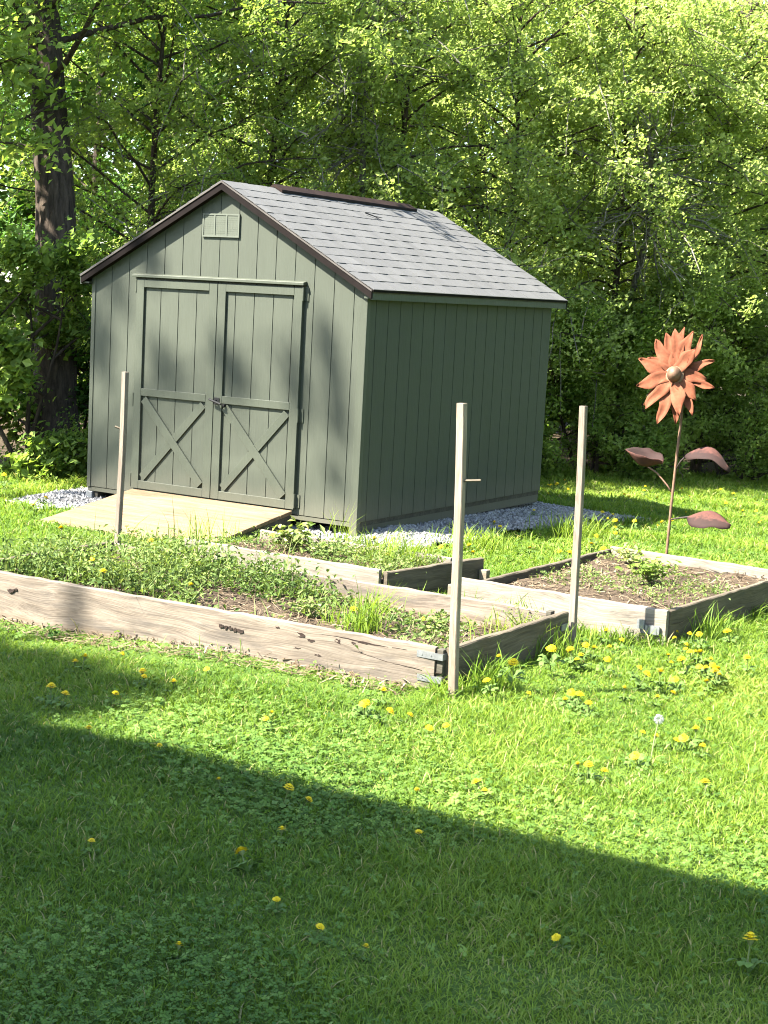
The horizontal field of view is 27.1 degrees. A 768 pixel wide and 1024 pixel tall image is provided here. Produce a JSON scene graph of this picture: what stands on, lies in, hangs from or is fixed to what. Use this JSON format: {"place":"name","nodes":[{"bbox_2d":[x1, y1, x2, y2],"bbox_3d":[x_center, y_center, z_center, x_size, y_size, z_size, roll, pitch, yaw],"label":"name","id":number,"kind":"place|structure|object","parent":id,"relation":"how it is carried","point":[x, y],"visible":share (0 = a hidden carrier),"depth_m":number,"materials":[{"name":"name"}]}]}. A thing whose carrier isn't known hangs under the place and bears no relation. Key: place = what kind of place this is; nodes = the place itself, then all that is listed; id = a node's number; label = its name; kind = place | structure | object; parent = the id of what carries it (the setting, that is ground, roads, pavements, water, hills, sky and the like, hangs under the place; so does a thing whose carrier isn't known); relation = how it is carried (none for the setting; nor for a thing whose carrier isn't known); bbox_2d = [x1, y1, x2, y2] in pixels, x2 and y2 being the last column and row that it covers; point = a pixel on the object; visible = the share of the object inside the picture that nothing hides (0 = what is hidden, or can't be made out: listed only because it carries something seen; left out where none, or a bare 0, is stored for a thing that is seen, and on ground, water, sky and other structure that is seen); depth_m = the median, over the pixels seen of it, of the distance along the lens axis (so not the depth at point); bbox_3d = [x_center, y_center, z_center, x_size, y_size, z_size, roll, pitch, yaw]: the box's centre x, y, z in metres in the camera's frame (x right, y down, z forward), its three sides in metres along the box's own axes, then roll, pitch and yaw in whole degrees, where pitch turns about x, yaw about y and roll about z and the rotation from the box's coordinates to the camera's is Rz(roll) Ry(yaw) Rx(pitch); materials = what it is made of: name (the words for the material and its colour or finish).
{"place":"outdoors","nodes":[
{"label":"outdoors","id":0,"kind":"place"},
{"bbox_2d":[5,486,649,547],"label":"gravel","id":1,"kind":"structure","parent":0,"point":[519,511],"depth_m":15.04,"materials":[{"name":"gravel"}]},
{"bbox_2d":[0,0,766,297],"label":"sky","id":2,"kind":"structure","parent":0,"point":[108,156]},
{"bbox_2d":[0,285,767,1023],"bbox_3d":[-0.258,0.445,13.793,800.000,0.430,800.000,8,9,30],"label":"ground","id":3,"kind":"structure","parent":0,"point":[612,1005],"depth_m":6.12,"materials":[{"name":"plant"}]},
{"bbox_2d":[1,297,90,432],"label":"shrub","id":4,"kind":"object","parent":3,"relation":"on","point":[81,357],"visible":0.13,"depth_m":18.00,"materials":[{"name":"green plant"}]},
{"bbox_2d":[35,682,61,704],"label":"dandelion","id":5,"kind":"object","parent":3,"relation":"on","point":[51,685],"visible":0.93,"depth_m":8.13,"materials":[{"name":"green plant"}]},
{"bbox_2d":[0,0,99,195],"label":"maple sapling","id":6,"kind":"object","parent":3,"relation":"on","point":[9,52],"visible":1,"depth_m":16.02,"materials":[{"name":"green plant"}]},
{"bbox_2d":[44,623,62,638],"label":"weed plant","id":7,"kind":"object","parent":3,"relation":"on","point":[50,634],"visible":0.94,"depth_m":9.80,"materials":[{"name":"green plant"}]},
{"bbox_2d":[0,207,110,483],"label":"shrub","id":8,"kind":"object","parent":3,"relation":"on","point":[18,365],"visible":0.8,"depth_m":16.65,"materials":[{"name":"green plant"}]},
{"bbox_2d":[49,690,71,710],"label":"dandelion","id":9,"kind":"object","parent":3,"relation":"on","point":[63,703],"visible":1,"depth_m":8.01,"materials":[{"name":"green plant"}]},
{"bbox_2d":[0,49,144,180],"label":"shade tree","id":10,"kind":"object","parent":3,"relation":"on","point":[43,90],"visible":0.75,"depth_m":17.56,"materials":[{"name":"green plant"}]},
{"bbox_2d":[0,524,195,557],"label":"weeds","id":11,"kind":"object","parent":3,"relation":"on","point":[67,538],"visible":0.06,"depth_m":12.34,"materials":[{"name":"green plant"}]},
{"bbox_2d":[114,372,128,542],"bbox_3d":[-1.939,-0.275,11.682,0.092,1.509,0.052,8,9,30],"label":"wooden stake","id":12,"kind":"object","parent":3,"relation":"on","point":[122,451],"visible":0.79,"depth_m":11.64,"materials":[{"name":"wood"}]},
{"bbox_2d":[0,0,248,427],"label":"broadleaf tree","id":13,"kind":"object","parent":3,"relation":"on","point":[27,215],"visible":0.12,"depth_m":23.77,"materials":[{"name":"green plant"}]},
{"bbox_2d":[38,489,291,542],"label":"entry ramp","id":14,"kind":"structure","parent":3,"relation":"on","point":[139,506],"depth_m":13.98,"materials":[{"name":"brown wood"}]},
{"bbox_2d":[0,0,348,451],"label":"broadleaf tree","id":15,"kind":"object","parent":3,"relation":"on","point":[173,12],"visible":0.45,"depth_m":19.12,"materials":[{"name":"green plant"}]},
{"bbox_2d":[0,0,372,462],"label":"broadleaf tree","id":16,"kind":"object","parent":3,"relation":"on","point":[54,202],"visible":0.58,"depth_m":17.71,"materials":[{"name":"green plant"}]},
{"bbox_2d":[159,508,239,542],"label":"grass tuft","id":17,"kind":"object","parent":3,"relation":"on","point":[208,528],"visible":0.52,"depth_m":12.90,"materials":[{"name":"plant"}]},
{"bbox_2d":[0,615,416,694],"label":"straw","id":18,"kind":"object","parent":3,"relation":"on","point":[278,665],"visible":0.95,"depth_m":9.31,"materials":[{"name":"plant"}]},
{"bbox_2d":[15,620,419,690],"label":"weeds","id":19,"kind":"object","parent":3,"relation":"on","point":[219,654],"visible":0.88,"depth_m":9.32,"materials":[{"name":"green plant"}]},
{"bbox_2d":[228,846,263,873],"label":"dandelion","id":20,"kind":"object","parent":3,"relation":"on","point":[240,850],"visible":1,"depth_m":5.79,"materials":[{"name":"green plant"}]},
{"bbox_2d":[22,552,508,672],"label":"soil","id":21,"kind":"structure","parent":3,"relation":"on","point":[249,600],"depth_m":10.13,"materials":[{"name":"soil"}]},
{"bbox_2d":[0,499,511,648],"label":"weeds","id":22,"kind":"object","parent":21,"relation":"on","point":[179,565],"visible":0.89,"depth_m":10.42,"materials":[{"name":"green plant"}]},
{"bbox_2d":[282,596,331,617],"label":"weed plant","id":23,"kind":"object","parent":21,"relation":"on","point":[311,607],"visible":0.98,"depth_m":9.99,"materials":[{"name":"green plant"}]},
{"bbox_2d":[151,577,507,646],"bbox_3d":[-0.273,0.650,9.857,2.287,0.170,1.460,8,9,30],"label":"straw","id":24,"kind":"object","parent":21,"relation":"on","point":[370,631],"visible":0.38,"depth_m":10.04,"materials":[{"name":"plant"}]},
{"bbox_2d":[316,600,362,627],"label":"grass tuft","id":25,"kind":"object","parent":21,"relation":"on","point":[337,620],"visible":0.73,"depth_m":9.77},
{"bbox_2d":[313,571,410,633],"bbox_3d":[-0.110,0.561,9.642,0.624,0.377,0.552,8,9,30],"label":"grass tuft","id":26,"kind":"object","parent":21,"relation":"on","point":[364,626],"visible":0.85,"depth_m":9.65,"materials":[{"name":"plant"}]},
{"bbox_2d":[408,612,462,629],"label":"weed plant","id":27,"kind":"object","parent":21,"relation":"on","point":[438,622],"visible":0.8,"depth_m":9.81,"materials":[{"name":"green plant"}]},
{"bbox_2d":[461,603,568,641],"bbox_3d":[0.819,0.682,9.804,0.780,0.191,0.711,8,9,30],"label":"grass tuft","id":28,"kind":"object","parent":21,"relation":"on","point":[498,628],"visible":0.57,"depth_m":9.80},
{"bbox_2d":[503,601,542,625],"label":"weed plant","id":29,"kind":"object","parent":21,"relation":"on","point":[529,620],"visible":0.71,"depth_m":9.84,"materials":[{"name":"green plant"}]},
{"bbox_2d":[80,0,456,306],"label":"broadleaf tree","id":30,"kind":"object","parent":3,"relation":"on","point":[342,40],"visible":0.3,"depth_m":19.56,"materials":[{"name":"green plant"}]},
{"bbox_2d":[265,896,286,912],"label":"dandelion","id":31,"kind":"object","parent":3,"relation":"on","point":[276,899],"visible":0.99,"depth_m":5.43,"materials":[{"name":"green plant"}]},
{"bbox_2d":[80,0,483,341],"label":"broadleaf tree","id":32,"kind":"object","parent":3,"relation":"on","point":[288,129],"visible":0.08,"depth_m":24.04,"materials":[{"name":"green plant"}]},
{"bbox_2d":[270,783,294,813],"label":"dandelion","id":33,"kind":"object","parent":3,"relation":"on","point":[289,786],"visible":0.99,"depth_m":6.50,"materials":[{"name":"green plant"}]},
{"bbox_2d":[0,541,568,687],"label":"raised bed","id":34,"kind":"object","parent":3,"relation":"on","point":[28,600],"visible":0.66,"depth_m":9.53,"materials":[{"name":"brown wood"}]},
{"bbox_2d":[304,923,327,943],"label":"dandelion","id":35,"kind":"object","parent":3,"relation":"on","point":[320,926],"visible":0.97,"depth_m":5.22,"materials":[{"name":"green plant"}]},
{"bbox_2d":[80,180,567,535],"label":"garden shed","id":36,"kind":"structure","parent":3,"relation":"on","point":[304,354],"depth_m":14.45,"materials":[{"name":"paint"}]},
{"bbox_2d":[129,279,217,497],"bbox_3d":[-1.948,-1.145,14.625,0.973,1.945,0.041,8,9,30],"label":"door","id":37,"kind":"structure","parent":36,"relation":"in","point":[176,328],"depth_m":14.62,"materials":[{"name":"paint"}]},
{"bbox_2d":[208,283,308,509],"bbox_3d":[-1.139,-1.033,14.115,0.979,1.945,0.096,8,9,30],"label":"door","id":38,"kind":"structure","parent":36,"relation":"in","point":[257,413],"depth_m":14.14,"materials":[{"name":"paint"}]},
{"bbox_2d":[185,529,489,593],"bbox_3d":[-0.386,0.405,11.806,2.069,0.298,1.158,8,9,30],"label":"raised bed","id":39,"kind":"object","parent":3,"relation":"on","point":[436,577],"visible":0.38,"depth_m":11.29,"materials":[{"name":"wood"}]},
{"bbox_2d":[228,538,432,579],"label":"soil","id":40,"kind":"structure","parent":39,"relation":"in","point":[287,551],"depth_m":12.13,"materials":[{"name":"soil"}]},
{"bbox_2d":[268,515,325,552],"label":"weed plant","id":41,"kind":"object","parent":40,"relation":"on","point":[298,534],"visible":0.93,"depth_m":12.14,"materials":[{"name":"green plant"}]},
{"bbox_2d":[181,526,446,576],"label":"weeds","id":42,"kind":"object","parent":40,"relation":"on","point":[404,563],"visible":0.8,"depth_m":11.77,"materials":[{"name":"green plant"}]},
{"bbox_2d":[308,537,344,557],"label":"weed plant","id":43,"kind":"object","parent":40,"relation":"on","point":[325,547],"visible":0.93,"depth_m":11.80,"materials":[{"name":"green plant"}]},
{"bbox_2d":[229,537,424,577],"bbox_3d":[-0.485,0.341,11.812,1.788,0.102,0.967,8,9,30],"label":"straw","id":44,"kind":"object","parent":40,"relation":"on","point":[243,544],"visible":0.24,"depth_m":12.12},
{"bbox_2d":[344,523,438,565],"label":"grass tuft","id":45,"kind":"object","parent":40,"relation":"on","point":[402,548],"visible":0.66,"depth_m":11.74,"materials":[{"name":"plant"}]},
{"bbox_2d":[139,4,538,224],"bbox_3d":[-0.161,-6.339,24.950,6.428,10.725,5.912,8,9,30],"label":"broadleaf tree","id":46,"kind":"object","parent":3,"relation":"on","point":[442,101],"visible":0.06,"depth_m":25.09,"materials":[{"name":"green plant"}]},
{"bbox_2d":[324,504,363,541],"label":"grass tuft","id":47,"kind":"object","parent":3,"relation":"on","point":[334,529],"visible":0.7,"depth_m":13.29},
{"bbox_2d":[281,0,449,198],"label":"dead tree","id":48,"kind":"object","parent":3,"relation":"on","point":[363,161],"visible":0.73,"depth_m":19.72,"materials":[{"name":"grey plant"}]},
{"bbox_2d":[318,527,412,546],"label":"grass tuft","id":49,"kind":"object","parent":3,"relation":"on","point":[362,538],"visible":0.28,"depth_m":13.25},
{"bbox_2d":[373,707,393,727],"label":"dandelion","id":50,"kind":"object","parent":3,"relation":"on","point":[390,710],"visible":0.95,"depth_m":7.94,"materials":[{"name":"green plant"}]},
{"bbox_2d":[0,512,767,1023],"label":"clover","id":51,"kind":"object","parent":3,"relation":"on","point":[206,966],"visible":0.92,"depth_m":6.29,"materials":[{"name":"green plant"}]},
{"bbox_2d":[351,700,375,719],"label":"dandelion","id":52,"kind":"object","parent":51,"relation":"on","point":[363,703],"visible":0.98,"depth_m":8.11,"materials":[{"name":"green plant"}]},
{"bbox_2d":[0,0,767,428],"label":"woods","id":53,"kind":"object","parent":3,"relation":"on","point":[2,200],"visible":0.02,"depth_m":31.34,"materials":[{"name":"green plant"}]},
{"bbox_2d":[253,0,631,424],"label":"broadleaf tree","id":54,"kind":"object","parent":3,"relation":"on","point":[396,93],"visible":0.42,"depth_m":20.13,"materials":[{"name":"green plant"}]},
{"bbox_2d":[448,403,480,699],"bbox_3d":[0.411,0.261,8.441,0.155,1.672,0.054,8,9,30],"label":"wooden stake","id":55,"kind":"object","parent":3,"relation":"on","point":[461,480],"visible":0.94,"depth_m":8.42,"materials":[{"name":"wood"}]},
{"bbox_2d":[430,521,532,554],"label":"grass tuft","id":56,"kind":"object","parent":3,"relation":"on","point":[483,541],"visible":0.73,"depth_m":13.61,"materials":[{"name":"plant"}]},
{"bbox_2d":[481,678,497,695],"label":"dandelion","id":57,"kind":"object","parent":3,"relation":"on","point":[489,688],"visible":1,"depth_m":8.41,"materials":[{"name":"green plant"}]},
{"bbox_2d":[459,640,529,698],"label":"grass tuft","id":58,"kind":"object","parent":3,"relation":"on","point":[492,678],"visible":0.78,"depth_m":8.65,"materials":[{"name":"plant"}]},
{"bbox_2d":[356,0,665,331],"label":"broadleaf tree","id":59,"kind":"object","parent":3,"relation":"on","point":[434,140],"visible":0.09,"depth_m":25.68,"materials":[{"name":"green plant"}]},
{"bbox_2d":[497,658,524,685],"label":"dandelion","id":60,"kind":"object","parent":3,"relation":"on","point":[513,661],"visible":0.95,"depth_m":8.67,"materials":[{"name":"green plant"}]},
{"bbox_2d":[347,0,721,434],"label":"broadleaf tree","id":61,"kind":"object","parent":3,"relation":"on","point":[525,184],"visible":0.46,"depth_m":21.06,"materials":[{"name":"green plant"}]},
{"bbox_2d":[537,645,565,670],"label":"dandelion","id":62,"kind":"object","parent":3,"relation":"on","point":[551,649],"visible":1,"depth_m":9.06,"materials":[{"name":"green plant"}]},
{"bbox_2d":[548,933,571,953],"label":"dandelion","id":63,"kind":"object","parent":3,"relation":"on","point":[556,937],"visible":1,"depth_m":5.28,"materials":[{"name":"green plant"}]},
{"bbox_2d":[524,620,612,663],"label":"grass tuft","id":64,"kind":"object","parent":3,"relation":"on","point":[561,646],"visible":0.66,"depth_m":9.56,"materials":[{"name":"plant"}]},
{"bbox_2d":[556,689,580,708],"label":"dandelion","id":65,"kind":"object","parent":3,"relation":"on","point":[570,693],"visible":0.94,"depth_m":8.47,"materials":[{"name":"yellow plant"}]},
{"bbox_2d":[563,646,582,668],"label":"dandelion","id":66,"kind":"object","parent":3,"relation":"on","point":[570,649],"visible":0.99,"depth_m":9.29,"materials":[{"name":"green plant"}]},
{"bbox_2d":[567,691,587,710],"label":"dandelion","id":67,"kind":"object","parent":3,"relation":"on","point":[579,693],"visible":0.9,"depth_m":8.39,"materials":[{"name":"green plant"}]},
{"bbox_2d":[540,284,615,478],"bbox_3d":[1.580,-1.737,21.415,3.036,2.906,2.514,1,8,-14],"label":"shrub","id":68,"kind":"object","parent":3,"relation":"on","point":[549,456],"visible":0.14,"depth_m":21.01,"materials":[{"name":"green plant"}]},
{"bbox_2d":[568,406,587,643],"bbox_3d":[1.202,0.142,9.881,0.090,1.600,0.058,8,9,30],"label":"wooden stake","id":69,"kind":"object","parent":3,"relation":"on","point":[578,515],"visible":0.89,"depth_m":9.85,"materials":[{"name":"wood"}]},
{"bbox_2d":[521,509,641,546],"bbox_3d":[1.857,0.129,14.548,1.166,0.292,1.168,8,9,30],"label":"grass tuft","id":70,"kind":"object","parent":3,"relation":"on","point":[563,532],"visible":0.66,"depth_m":14.56,"materials":[{"name":"plant"}]},
{"bbox_2d":[577,700,598,715],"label":"dandelion","id":71,"kind":"object","parent":3,"relation":"on","point":[588,702],"visible":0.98,"depth_m":8.29,"materials":[{"name":"green plant"}]},
{"bbox_2d":[576,761,601,783],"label":"dandelion","id":72,"kind":"object","parent":3,"relation":"on","point":[587,764],"visible":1,"depth_m":7.10,"materials":[{"name":"green plant"}]},
{"bbox_2d":[416,0,767,446],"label":"broadleaf tree","id":73,"kind":"object","parent":3,"relation":"on","point":[608,136],"visible":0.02,"depth_m":26.42,"materials":[{"name":"green plant"}]},
{"bbox_2d":[596,656,614,675],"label":"dandelion","id":74,"kind":"object","parent":3,"relation":"on","point":[607,659],"visible":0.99,"depth_m":9.19,"materials":[{"name":"green plant"}]},
{"bbox_2d":[447,546,767,644],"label":"raised bed","id":75,"kind":"object","parent":3,"relation":"on","point":[599,612],"visible":0.51,"depth_m":10.64,"materials":[{"name":"wood"}]},
{"bbox_2d":[510,554,763,623],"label":"soil","id":76,"kind":"structure","parent":75,"relation":"in","point":[585,592],"depth_m":11.43,"materials":[{"name":"soil"}]},
{"bbox_2d":[608,540,645,563],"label":"weed plant","id":77,"kind":"object","parent":76,"relation":"on","point":[626,555],"visible":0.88,"depth_m":12.20,"materials":[{"name":"green plant"}]},
{"bbox_2d":[504,553,765,625],"bbox_3d":[1.797,0.515,11.404,1.500,0.095,2.211,8,9,30],"label":"straw","id":78,"kind":"object","parent":76,"relation":"on","point":[615,577],"visible":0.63,"depth_m":11.48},
{"bbox_2d":[530,545,743,619],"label":"weeds","id":79,"kind":"object","parent":76,"relation":"on","point":[703,586],"visible":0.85,"depth_m":11.34,"materials":[{"name":"green plant"}]},
{"bbox_2d":[614,549,681,582],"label":"weed plant","id":80,"kind":"object","parent":76,"relation":"on","point":[650,570],"visible":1,"depth_m":11.42,"materials":[{"name":"green plant"}]},
{"bbox_2d":[544,291,679,480],"bbox_3d":[2.785,-1.736,21.935,2.816,2.639,2.298,6,8,19],"label":"shrub","id":81,"kind":"object","parent":3,"relation":"on","point":[642,321],"visible":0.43,"depth_m":21.65,"materials":[{"name":"green plant"}]},
{"bbox_2d":[464,0,767,465],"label":"broadleaf tree","id":82,"kind":"object","parent":3,"relation":"on","point":[655,29],"visible":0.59,"depth_m":21.62,"materials":[{"name":"green plant"}]},
{"bbox_2d":[577,621,654,648],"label":"grass tuft","id":83,"kind":"object","parent":3,"relation":"on","point":[588,634],"visible":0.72,"depth_m":10.10,"materials":[{"name":"plant"}]},
{"bbox_2d":[557,389,693,487],"bbox_3d":[3.391,-1.120,22.318,1.973,1.410,2.898,3,8,3],"label":"shrub","id":84,"kind":"object","parent":3,"relation":"on","point":[613,447],"visible":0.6,"depth_m":21.69,"materials":[{"name":"green plant"}]},
{"bbox_2d":[624,751,649,769],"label":"dandelion","id":85,"kind":"object","parent":3,"relation":"on","point":[635,755],"visible":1,"depth_m":7.42,"materials":[{"name":"yellow plant"}]},
{"bbox_2d":[630,671,650,691],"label":"dandelion","id":86,"kind":"object","parent":3,"relation":"on","point":[639,682],"visible":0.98,"depth_m":8.88,"materials":[{"name":"green plant"}]},
{"bbox_2d":[531,0,767,451],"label":"broadleaf tree","id":87,"kind":"object","parent":3,"relation":"on","point":[736,195],"visible":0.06,"depth_m":27.28,"materials":[{"name":"green plant"}]},
{"bbox_2d":[566,249,733,478],"bbox_3d":[3.654,-2.012,22.231,2.490,3.275,2.780,5,8,12],"label":"shrub","id":88,"kind":"object","parent":3,"relation":"on","point":[639,374],"visible":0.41,"depth_m":21.83,"materials":[{"name":"green plant"}]},
{"bbox_2d":[651,714,663,758],"bbox_3d":[1.287,1.075,7.603,0.051,0.201,0.180,7,9,27],"label":"dandelion clock","id":89,"kind":"object","parent":3,"relation":"on","point":[658,720],"visible":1,"depth_m":7.63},
{"bbox_2d":[560,88,766,460],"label":"tree","id":90,"kind":"object","parent":3,"relation":"on","point":[640,258],"visible":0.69,"depth_m":21.46,"materials":[{"name":"green plant"}]},
{"bbox_2d":[565,0,767,469],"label":"broadleaf tree","id":91,"kind":"object","parent":3,"relation":"on","point":[755,69],"visible":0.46,"depth_m":22.45,"materials":[{"name":"green plant"}]},
{"bbox_2d":[666,677,685,692],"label":"dandelion","id":92,"kind":"object","parent":3,"relation":"on","point":[674,680],"visible":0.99,"depth_m":8.91,"materials":[{"name":"green plant"}]},
{"bbox_2d":[626,327,730,553],"bbox_3d":[2.324,-0.385,12.557,0.930,2.136,0.325,8,9,30],"label":"metal flower","id":93,"kind":"object","parent":3,"relation":"on","point":[674,377],"visible":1,"depth_m":12.50,"materials":[{"name":"orange metal"}]},
{"bbox_2d":[674,656,695,678],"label":"dandelion","id":94,"kind":"object","parent":3,"relation":"on","point":[681,658],"visible":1,"depth_m":9.22,"materials":[{"name":"green plant"}]},
{"bbox_2d":[674,734,697,753],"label":"dandelion","id":95,"kind":"object","parent":3,"relation":"on","point":[683,738],"visible":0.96,"depth_m":7.76,"materials":[{"name":"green plant"}]},
{"bbox_2d":[692,632,706,648],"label":"dandelion","id":96,"kind":"object","parent":3,"relation":"on","point":[699,634],"visible":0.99,"depth_m":9.92,"materials":[{"name":"green plant"}]},
{"bbox_2d":[639,268,767,480],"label":"shrub","id":97,"kind":"object","parent":3,"relation":"on","point":[729,382],"visible":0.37,"depth_m":22.78,"materials":[{"name":"green plant"}]},
{"bbox_2d":[646,38,767,425],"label":"broadleaf tree","id":98,"kind":"object","parent":3,"relation":"on","point":[765,153],"visible":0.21,"depth_m":23.69,"materials":[{"name":"green plant"}]},
{"bbox_2d":[666,383,767,483],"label":"shrub","id":99,"kind":"object","parent":3,"relation":"on","point":[727,428],"visible":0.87,"depth_m":22.60,"materials":[{"name":"green plant"}]},
{"bbox_2d":[676,602,758,642],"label":"grass tuft","id":100,"kind":"object","parent":3,"relation":"on","point":[709,629],"visible":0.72,"depth_m":10.35,"materials":[{"name":"plant"}]},
{"bbox_2d":[696,0,767,390],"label":"broadleaf tree","id":101,"kind":"object","parent":3,"relation":"on","point":[765,221],"visible":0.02,"depth_m":28.22,"materials":[{"name":"green plant"}]},
{"bbox_2d":[700,293,767,463],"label":"shrub","id":102,"kind":"object","parent":3,"relation":"on","point":[765,323],"visible":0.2,"depth_m":23.50,"materials":[{"name":"green plant"}]},
{"bbox_2d":[726,931,767,979],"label":"dandelion","id":103,"kind":"object","parent":3,"relation":"on","point":[749,967],"visible":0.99,"depth_m":5.12,"materials":[{"name":"green plant"}]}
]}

